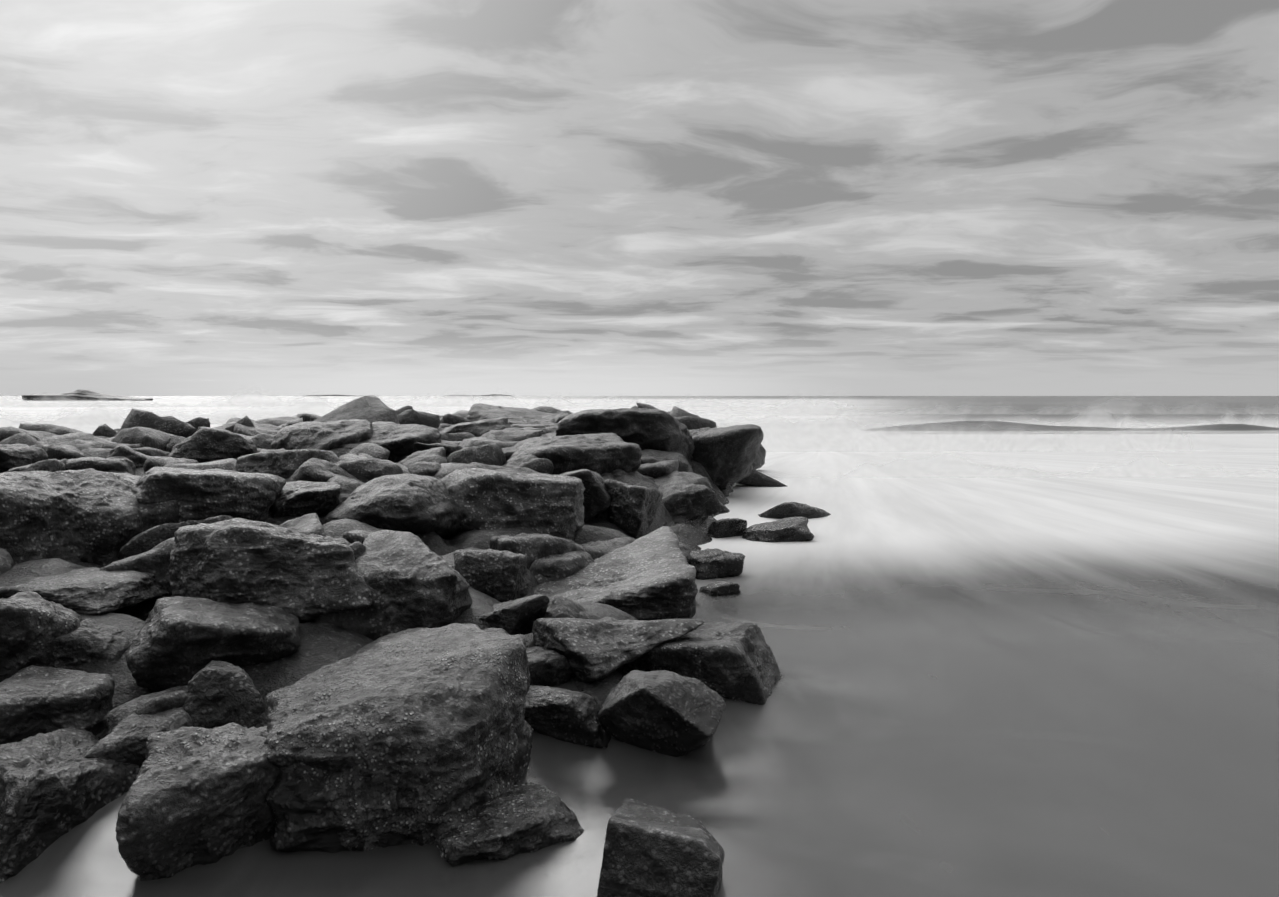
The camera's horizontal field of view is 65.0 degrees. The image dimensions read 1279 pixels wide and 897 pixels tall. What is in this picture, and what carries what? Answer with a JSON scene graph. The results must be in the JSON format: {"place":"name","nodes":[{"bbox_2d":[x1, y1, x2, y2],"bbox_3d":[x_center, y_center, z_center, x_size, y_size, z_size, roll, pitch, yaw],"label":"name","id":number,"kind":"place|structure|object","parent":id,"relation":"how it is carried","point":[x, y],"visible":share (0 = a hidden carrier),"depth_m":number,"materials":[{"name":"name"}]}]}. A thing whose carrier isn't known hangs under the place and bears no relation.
{"place":"outdoors","nodes":[
{"label":"outdoors","id":0,"kind":"place"},
{"bbox_2d":[0,574,1278,896],"bbox_3d":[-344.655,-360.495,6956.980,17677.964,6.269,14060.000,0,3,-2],"label":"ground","id":1,"kind":"structure","parent":0,"point":[1076,746],"depth_m":3.75,"materials":[{"name":"liquid"}]},
{"bbox_2d":[0,424,735,740],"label":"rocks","id":2,"kind":"object","parent":1,"relation":"on","point":[322,644],"visible":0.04,"depth_m":4.81,"materials":[{"name":"stone"}]},
{"bbox_2d":[0,548,14,575],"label":"rubble rock","id":3,"kind":"object","parent":2,"relation":"on","point":[7,563],"visible":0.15,"depth_m":4.63,"materials":[{"name":"stone"}]},
{"bbox_2d":[0,433,41,445],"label":"rubble rock","id":4,"kind":"object","parent":2,"relation":"on","point":[23,438],"visible":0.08,"depth_m":10.67,"materials":[{"name":"stone"}]},
{"bbox_2d":[0,444,47,472],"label":"crest rock","id":5,"kind":"object","parent":2,"relation":"on","point":[15,455],"visible":0.58,"depth_m":9.26,"materials":[{"name":"stone"}]},
{"bbox_2d":[0,426,58,441],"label":"rock","id":6,"kind":"object","parent":2,"relation":"on","point":[7,432],"visible":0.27,"depth_m":11.84,"materials":[{"name":"stone"}]},
{"bbox_2d":[0,591,81,681],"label":"rock","id":7,"kind":"object","parent":2,"relation":"on","point":[33,624],"visible":0.71,"depth_m":3.86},
{"bbox_2d":[18,458,67,471],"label":"rubble rock","id":8,"kind":"object","parent":2,"relation":"on","point":[52,465],"visible":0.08,"depth_m":7.39,"materials":[{"name":"stone"}]},
{"bbox_2d":[19,423,83,434],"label":"rubble rock","id":9,"kind":"object","parent":2,"relation":"on","point":[57,429],"visible":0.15,"depth_m":12.35,"materials":[{"name":"stone"}]},
{"bbox_2d":[0,665,114,744],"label":"rock","id":10,"kind":"object","parent":2,"relation":"on","point":[35,700],"visible":0.65,"depth_m":3.49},
{"bbox_2d":[47,444,85,459],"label":"rubble rock","id":11,"kind":"object","parent":2,"relation":"on","point":[62,451],"visible":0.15,"depth_m":10.10,"materials":[{"name":"stone"}]},
{"bbox_2d":[0,728,139,882],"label":"corner rock","id":12,"kind":"object","parent":2,"relation":"on","point":[55,785],"visible":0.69,"depth_m":3.01,"materials":[{"name":"stone"}]},
{"bbox_2d":[0,468,143,565],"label":"rock","id":13,"kind":"object","parent":2,"relation":"on","point":[91,515],"visible":0.69,"depth_m":5.14,"materials":[{"name":"stone"}]},
{"bbox_2d":[7,457,136,475],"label":"crest rock","id":14,"kind":"object","parent":2,"relation":"on","point":[102,464],"visible":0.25,"depth_m":7.64,"materials":[{"name":"stone"}]},
{"bbox_2d":[38,432,107,444],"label":"rock","id":15,"kind":"object","parent":2,"relation":"on","point":[67,438],"visible":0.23,"depth_m":11.21,"materials":[{"name":"stone"}]},
{"bbox_2d":[0,567,168,614],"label":"rock","id":16,"kind":"object","parent":2,"relation":"on","point":[90,591],"visible":0.73,"depth_m":4.35,"materials":[{"name":"stone"}]},
{"bbox_2d":[45,618,129,669],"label":"rock","id":17,"kind":"object","parent":2,"relation":"on","point":[88,640],"visible":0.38,"depth_m":3.92,"materials":[{"name":"stone"}]},
{"bbox_2d":[66,439,118,450],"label":"rubble rock","id":18,"kind":"object","parent":2,"relation":"on","point":[80,445],"visible":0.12,"depth_m":10.45,"materials":[{"name":"stone"}]},
{"bbox_2d":[105,444,152,467],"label":"crest rock","id":19,"kind":"object","parent":2,"relation":"on","point":[138,459],"visible":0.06,"depth_m":9.48,"materials":[{"name":"stone"}]},
{"bbox_2d":[99,537,174,595],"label":"rubble rock","id":20,"kind":"object","parent":2,"relation":"on","point":[155,560],"visible":0.23,"depth_m":4.64,"materials":[{"name":"stone"}]},
{"bbox_2d":[85,707,192,766],"bbox_3d":[-1.648,1.023,3.434,0.256,0.287,0.469,0,3,-2],"label":"rock block","id":21,"kind":"object","parent":2,"relation":"on","point":[124,740],"visible":0.25,"depth_m":3.30,"materials":[{"name":"stone"}]},
{"bbox_2d":[111,427,174,450],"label":"rock","id":22,"kind":"object","parent":2,"relation":"on","point":[151,438],"visible":0.19,"depth_m":10.82,"materials":[{"name":"stone"}]},
{"bbox_2d":[103,685,187,734],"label":"rubble rock","id":23,"kind":"object","parent":2,"relation":"on","point":[166,699],"visible":0.25,"depth_m":3.47,"materials":[{"name":"stone"}]},
{"bbox_2d":[131,493,178,530],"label":"rock","id":24,"kind":"object","parent":2,"relation":"on","point":[157,514],"visible":0.02,"depth_m":5.46,"materials":[{"name":"stone"}]},
{"bbox_2d":[118,408,196,437],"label":"rock","id":25,"kind":"object","parent":2,"relation":"on","point":[148,419],"visible":0.15,"depth_m":12.01,"materials":[{"name":"stone"}]},
{"bbox_2d":[143,456,198,473],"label":"rubble rock","id":26,"kind":"object","parent":2,"relation":"on","point":[154,461],"visible":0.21,"depth_m":9.01,"materials":[{"name":"stone"}]},
{"bbox_2d":[118,515,232,558],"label":"rubble rock","id":27,"kind":"object","parent":2,"relation":"on","point":[147,540],"visible":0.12,"depth_m":4.99,"materials":[{"name":"stone"}]},
{"bbox_2d":[115,722,278,880],"bbox_3d":[-1.294,1.107,3.163,0.553,0.474,0.758,-1,3,-21],"label":"wedge rock","id":28,"kind":"object","parent":2,"relation":"on","point":[194,796],"visible":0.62,"depth_m":2.91,"materials":[{"name":"stone"}]},
{"bbox_2d":[131,467,285,522],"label":"rock","id":29,"kind":"object","parent":2,"relation":"on","point":[197,495],"visible":0.73,"depth_m":5.65,"materials":[{"name":"stone"}]},
{"bbox_2d":[125,596,300,691],"bbox_3d":[-1.710,0.796,4.071,0.650,0.377,0.713,0,3,-2],"label":"rock block","id":30,"kind":"object","parent":2,"relation":"on","point":[176,641],"visible":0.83,"depth_m":3.85,"materials":[{"name":"stone"}]},
{"bbox_2d":[167,428,258,462],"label":"crest rock","id":31,"kind":"object","parent":2,"relation":"on","point":[203,445],"visible":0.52,"depth_m":9.95,"materials":[{"name":"stone"}]},
{"bbox_2d":[183,660,267,728],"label":"wedge rock","id":32,"kind":"object","parent":2,"relation":"on","point":[220,693],"visible":0.88,"depth_m":3.53,"materials":[{"name":"stone"}]},
{"bbox_2d":[233,424,265,435],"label":"rubble rock","id":33,"kind":"object","parent":2,"relation":"on","point":[245,430],"visible":0.1,"depth_m":12.79,"materials":[{"name":"stone"}]},
{"bbox_2d":[169,518,374,622],"bbox_3d":[-1.691,0.584,4.701,0.907,0.526,0.878,-1,3,-12],"label":"rock block","id":34,"kind":"object","parent":2,"relation":"on","point":[302,576],"visible":0.9,"depth_m":4.40,"materials":[{"name":"stone"}]},
{"bbox_2d":[254,416,298,425],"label":"rock","id":35,"kind":"object","parent":2,"relation":"on","point":[277,421],"visible":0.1,"depth_m":15.42,"materials":[{"name":"stone"}]},
{"bbox_2d":[235,449,340,479],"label":"crest rock","id":36,"kind":"object","parent":2,"relation":"on","point":[287,464],"visible":0.46,"depth_m":7.70,"materials":[{"name":"stone"}]},
{"bbox_2d":[280,513,325,536],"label":"rubble rock","id":37,"kind":"object","parent":2,"relation":"on","point":[311,523],"visible":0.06,"depth_m":5.11,"materials":[{"name":"stone"}]},
{"bbox_2d":[269,481,341,516],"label":"rock","id":38,"kind":"object","parent":2,"relation":"on","point":[298,498],"visible":0.85,"depth_m":6.40,"materials":[{"name":"stone"}]},
{"bbox_2d":[271,419,372,450],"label":"crest rock","id":39,"kind":"object","parent":2,"relation":"on","point":[326,436],"visible":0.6,"depth_m":10.86,"materials":[{"name":"stone"}]},
{"bbox_2d":[286,458,359,481],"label":"rubble rock","id":40,"kind":"object","parent":2,"relation":"on","point":[314,470],"visible":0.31,"depth_m":7.15,"materials":[{"name":"stone"}]},
{"bbox_2d":[327,476,364,501],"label":"rubble rock","id":41,"kind":"object","parent":2,"relation":"on","point":[349,486],"visible":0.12,"depth_m":6.98,"materials":[{"name":"stone"}]},
{"bbox_2d":[308,585,384,640],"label":"rubble rock","id":42,"kind":"object","parent":2,"relation":"on","point":[368,622],"visible":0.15,"depth_m":4.44,"materials":[{"name":"stone"}]},
{"bbox_2d":[314,395,399,423],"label":"rock","id":43,"kind":"object","parent":2,"relation":"on","point":[371,409],"visible":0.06,"depth_m":12.94,"materials":[{"name":"stone"}]},
{"bbox_2d":[343,530,371,543],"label":"rubble rock","id":44,"kind":"object","parent":2,"relation":"on","point":[353,536],"visible":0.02,"depth_m":5.27,"materials":[{"name":"stone"}]},
{"bbox_2d":[339,443,389,459],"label":"rubble rock","id":45,"kind":"object","parent":2,"relation":"on","point":[375,451],"visible":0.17,"depth_m":10.22,"materials":[{"name":"stone"}]},
{"bbox_2d":[336,457,403,482],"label":"rubble rock","id":46,"kind":"object","parent":2,"relation":"on","point":[365,470],"visible":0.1,"depth_m":7.50,"materials":[{"name":"stone"}]},
{"bbox_2d":[339,421,441,462],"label":"crest rock","id":47,"kind":"object","parent":2,"relation":"on","point":[397,441],"visible":0.29,"depth_m":10.93,"materials":[{"name":"stone"}]},
{"bbox_2d":[320,474,462,537],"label":"rock","id":48,"kind":"object","parent":2,"relation":"on","point":[414,504],"visible":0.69,"depth_m":6.22,"materials":[{"name":"stone"}]},
{"bbox_2d":[355,627,428,654],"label":"rubble rock","id":49,"kind":"object","parent":2,"relation":"on","point":[373,643],"visible":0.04,"depth_m":4.17,"materials":[{"name":"stone"}]},
{"bbox_2d":[264,623,533,852],"bbox_3d":[-0.837,0.991,3.530,0.942,0.587,1.002,-1,3,-20],"label":"rock","id":50,"kind":"object","parent":2,"relation":"on","point":[421,737],"visible":0.81,"depth_m":3.13,"materials":[{"name":"stone"}]},
{"bbox_2d":[355,530,471,635],"bbox_3d":[-1.120,0.672,4.803,0.651,0.511,0.726,0,3,-2],"label":"rock block","id":51,"kind":"object","parent":2,"relation":"on","point":[415,581],"visible":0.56,"depth_m":4.53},
{"bbox_2d":[397,409,439,427],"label":"rock","id":52,"kind":"object","parent":2,"relation":"on","point":[411,416],"visible":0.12,"depth_m":14.05,"materials":[{"name":"stone"}]},
{"bbox_2d":[399,447,446,463],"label":"rubble rock","id":53,"kind":"object","parent":2,"relation":"on","point":[440,451],"visible":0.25,"depth_m":10.21,"materials":[{"name":"stone"}]},
{"bbox_2d":[408,461,441,476],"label":"rubble rock","id":54,"kind":"object","parent":2,"relation":"on","point":[425,468],"visible":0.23,"depth_m":8.76,"materials":[{"name":"stone"}]},
{"bbox_2d":[413,442,464,458],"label":"crest rock","id":55,"kind":"object","parent":2,"relation":"on","point":[450,448],"visible":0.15,"depth_m":10.53,"materials":[{"name":"stone"}]},
{"bbox_2d":[446,443,505,465],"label":"rubble rock","id":56,"kind":"object","parent":2,"relation":"on","point":[491,454],"visible":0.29,"depth_m":9.85,"materials":[{"name":"stone"}]},
{"bbox_2d":[439,417,512,436],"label":"crest rock","id":57,"kind":"object","parent":2,"relation":"on","point":[479,428],"visible":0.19,"depth_m":13.44,"materials":[{"name":"stone"}]},
{"bbox_2d":[453,549,529,602],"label":"rock","id":58,"kind":"object","parent":2,"relation":"on","point":[499,576],"visible":0.81,"depth_m":5.22,"materials":[{"name":"stone"}]},
{"bbox_2d":[481,430,542,440],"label":"rubble rock","id":59,"kind":"object","parent":2,"relation":"on","point":[508,435],"visible":0.33,"depth_m":11.97,"materials":[{"name":"stone"}]},
{"bbox_2d":[467,403,557,424],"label":"crest rock","id":60,"kind":"object","parent":2,"relation":"on","point":[481,411],"visible":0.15,"depth_m":17.91,"materials":[{"name":"stone"}]},
{"bbox_2d":[441,468,584,540],"bbox_3d":[-0.918,0.479,7.108,1.062,0.682,1.080,0,3,-2],"label":"boulder","id":61,"kind":"object","parent":2,"relation":"on","point":[545,503],"visible":0.67,"depth_m":6.73,"materials":[{"name":"stone"}]},
{"bbox_2d":[478,594,549,634],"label":"rock","id":62,"kind":"object","parent":2,"relation":"on","point":[517,616],"visible":0.6,"depth_m":4.67,"materials":[{"name":"stone"}]},
{"bbox_2d":[502,454,553,474],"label":"rubble rock","id":63,"kind":"object","parent":2,"relation":"on","point":[537,464],"visible":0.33,"depth_m":9.78,"materials":[{"name":"stone"}]},
{"bbox_2d":[489,533,584,569],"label":"rubble rock","id":64,"kind":"object","parent":2,"relation":"on","point":[533,546],"visible":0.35,"depth_m":5.88,"materials":[{"name":"stone"}]},
{"bbox_2d":[526,646,572,685],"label":"rock","id":65,"kind":"object","parent":2,"relation":"on","point":[547,667],"visible":0.52,"depth_m":4.24,"materials":[{"name":"stone"}]},
{"bbox_2d":[529,551,583,580],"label":"rubble rock","id":66,"kind":"object","parent":2,"relation":"on","point":[566,564],"visible":0.21,"depth_m":5.76,"materials":[{"name":"stone"}]},
{"bbox_2d":[535,550,594,583],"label":"rubble rock","id":67,"kind":"object","parent":2,"relation":"on","point":[587,561],"visible":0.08,"depth_m":5.92,"materials":[{"name":"stone"}]},
{"bbox_2d":[542,595,588,618],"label":"rubble rock","id":68,"kind":"object","parent":2,"relation":"on","point":[561,607],"visible":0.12,"depth_m":4.71,"materials":[{"name":"stone"}]},
{"bbox_2d":[524,685,610,748],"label":"rock","id":69,"kind":"object","parent":2,"relation":"on","point":[565,715],"visible":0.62,"depth_m":3.88,"materials":[{"name":"stone"}]},
{"bbox_2d":[509,433,641,475],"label":"crest rock","id":70,"kind":"object","parent":2,"relation":"on","point":[601,453],"visible":0.5,"depth_m":10.22,"materials":[{"name":"stone"}]},
{"bbox_2d":[560,469,610,521],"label":"boulder","id":71,"kind":"object","parent":2,"relation":"on","point":[597,499],"visible":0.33,"depth_m":8.01,"materials":[{"name":"stone"}]},
{"bbox_2d":[581,537,636,559],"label":"rubble rock","id":72,"kind":"object","parent":2,"relation":"on","point":[596,549],"visible":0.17,"depth_m":6.38,"materials":[{"name":"stone"}]},
{"bbox_2d":[532,618,703,682],"bbox_3d":[-0.090,0.924,4.718,0.917,0.367,0.640,-3,4,-44],"label":"flat rock","id":73,"kind":"object","parent":2,"relation":"on","point":[591,650],"visible":0.9,"depth_m":4.41,"materials":[{"name":"stone"}]},
{"bbox_2d":[556,408,694,465],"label":"crest rock","id":74,"kind":"object","parent":2,"relation":"on","point":[653,429],"visible":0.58,"depth_m":12.73,"materials":[{"name":"stone"}]},
{"bbox_2d":[595,479,662,538],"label":"rock","id":75,"kind":"object","parent":2,"relation":"on","point":[631,510],"visible":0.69,"depth_m":8.23,"materials":[{"name":"stone"}]},
{"bbox_2d":[612,469,657,489],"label":"rubble rock","id":76,"kind":"object","parent":2,"relation":"on","point":[636,474],"visible":0.12,"depth_m":10.39,"materials":[{"name":"stone"}]},
{"bbox_2d":[636,460,678,477],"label":"rubble rock","id":77,"kind":"object","parent":2,"relation":"on","point":[658,469],"visible":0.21,"depth_m":11.06,"materials":[{"name":"stone"}]},
{"bbox_2d":[597,670,725,756],"bbox_3d":[0.097,1.080,4.004,0.494,0.362,0.364,1,3,19],"label":"rock","id":78,"kind":"object","parent":2,"relation":"on","point":[669,713],"visible":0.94,"depth_m":3.87,"materials":[{"name":"stone"}]},
{"bbox_2d":[641,449,691,471],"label":"rubble rock","id":79,"kind":"object","parent":2,"relation":"on","point":[684,465],"visible":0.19,"depth_m":12.13,"materials":[{"name":"stone"}]},
{"bbox_2d":[654,471,711,518],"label":"rubble rock","id":80,"kind":"object","parent":2,"relation":"on","point":[695,478],"visible":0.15,"depth_m":10.86,"materials":[{"name":"stone"}]},
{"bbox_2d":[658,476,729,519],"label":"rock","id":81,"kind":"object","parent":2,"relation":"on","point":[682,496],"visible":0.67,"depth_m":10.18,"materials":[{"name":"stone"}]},
{"bbox_2d":[675,416,716,429],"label":"rock","id":82,"kind":"object","parent":2,"relation":"on","point":[692,423],"visible":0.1,"depth_m":16.06,"materials":[{"name":"stone"}]},
{"bbox_2d":[689,548,744,579],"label":"wash rock","id":83,"kind":"object","parent":2,"relation":"on","point":[708,563],"visible":0.79,"depth_m":7.72,"materials":[{"name":"stone"}]},
{"bbox_2d":[699,580,740,602],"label":"wash rock","id":84,"kind":"object","parent":2,"relation":"on","point":[720,589],"visible":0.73,"depth_m":7.04,"materials":[{"name":"stone"}]},
{"bbox_2d":[689,424,763,489],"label":"rock","id":85,"kind":"object","parent":2,"relation":"on","point":[724,457],"visible":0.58,"depth_m":13.66,"materials":[{"name":"stone"}]},
{"bbox_2d":[707,518,746,537],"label":"wash rock","id":86,"kind":"object","parent":2,"relation":"on","point":[726,527],"visible":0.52,"depth_m":9.89,"materials":[{"name":"stone"}]},
{"bbox_2d":[736,468,785,486],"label":"rubble rock","id":87,"kind":"object","parent":2,"relation":"on","point":[757,478],"visible":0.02,"depth_m":15.42,"materials":[{"name":"stone"}]},
{"bbox_2d":[433,782,583,866],"bbox_3d":[-0.459,1.213,3.251,0.495,0.146,0.430,-2,3,-28],"label":"rock","id":88,"kind":"object","parent":1,"relation":"on","point":[528,817],"visible":0.71,"depth_m":3.12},
{"bbox_2d":[534,526,697,620],"bbox_3d":[-0.222,0.767,5.912,1.055,0.471,1.559,0,3,-2],"label":"boulder","id":89,"kind":"object","parent":1,"relation":"on","point":[650,576],"visible":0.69,"depth_m":5.47,"materials":[{"name":"stone"}]},
{"bbox_2d":[597,798,724,896],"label":"rock slab","id":90,"kind":"object","parent":1,"relation":"on","point":[652,851],"visible":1,"depth_m":2.75,"materials":[{"name":"stone"}]},
{"bbox_2d":[622,622,781,704],"bbox_3d":[0.322,1.042,4.792,0.682,0.390,0.753,1,3,17],"label":"rock","id":91,"kind":"object","parent":1,"relation":"on","point":[734,661],"visible":0.71,"depth_m":4.48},
{"bbox_2d":[742,517,813,541],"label":"wash rock","id":92,"kind":"object","parent":1,"relation":"on","point":[792,529],"visible":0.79,"depth_m":9.66,"materials":[{"name":"stone"}]},
{"bbox_2d":[0,396,1278,626],"bbox_3d":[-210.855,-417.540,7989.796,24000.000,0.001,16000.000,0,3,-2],"label":"sea","id":93,"kind":"structure","parent":0,"point":[884,534],"depth_m":13.04,"materials":[{"name":"liquid"}]},
{"bbox_2d":[22,389,152,400],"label":"island","id":94,"kind":"structure","parent":93,"relation":"on","point":[85,395],"depth_m":290.88,"materials":[{"name":"stone"}]},
{"bbox_2d":[0,390,686,423],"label":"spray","id":95,"kind":"object","parent":93,"relation":"on","point":[221,417],"visible":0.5,"depth_m":49.43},
{"bbox_2d":[0,392,939,437],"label":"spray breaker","id":96,"kind":"object","parent":93,"relation":"on","point":[89,425],"visible":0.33,"depth_m":32.55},
{"bbox_2d":[0,383,1056,406],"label":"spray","id":97,"kind":"object","parent":93,"relation":"on","point":[244,402],"visible":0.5,"depth_m":129.11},
{"bbox_2d":[758,502,830,518],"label":"wash rock","id":98,"kind":"object","parent":93,"relation":"in","point":[787,510],"visible":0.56,"depth_m":11.41,"materials":[{"name":"stone"}]},
{"bbox_2d":[414,395,1234,451],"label":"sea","id":99,"kind":"structure","parent":93,"relation":"on","point":[843,438],"depth_m":25.21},
{"bbox_2d":[542,389,1278,414],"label":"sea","id":100,"kind":"structure","parent":93,"relation":"on","point":[1120,409],"depth_m":75.75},
{"bbox_2d":[724,403,1278,426],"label":"wave spray","id":101,"kind":"object","parent":93,"relation":"on","point":[1090,420],"depth_m":44.03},
{"bbox_2d":[757,437,1278,477],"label":"wave","id":102,"kind":"object","parent":93,"relation":"on","point":[913,473],"depth_m":17.18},
{"bbox_2d":[849,421,1278,433],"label":"breaking wave","id":103,"kind":"object","parent":93,"relation":"on","point":[1241,429],"visible":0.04,"depth_m":40.25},
{"bbox_2d":[0,0,1278,395],"label":"sky","id":104,"kind":"structure","parent":0,"point":[198,197],"materials":[{"name":"grey"}]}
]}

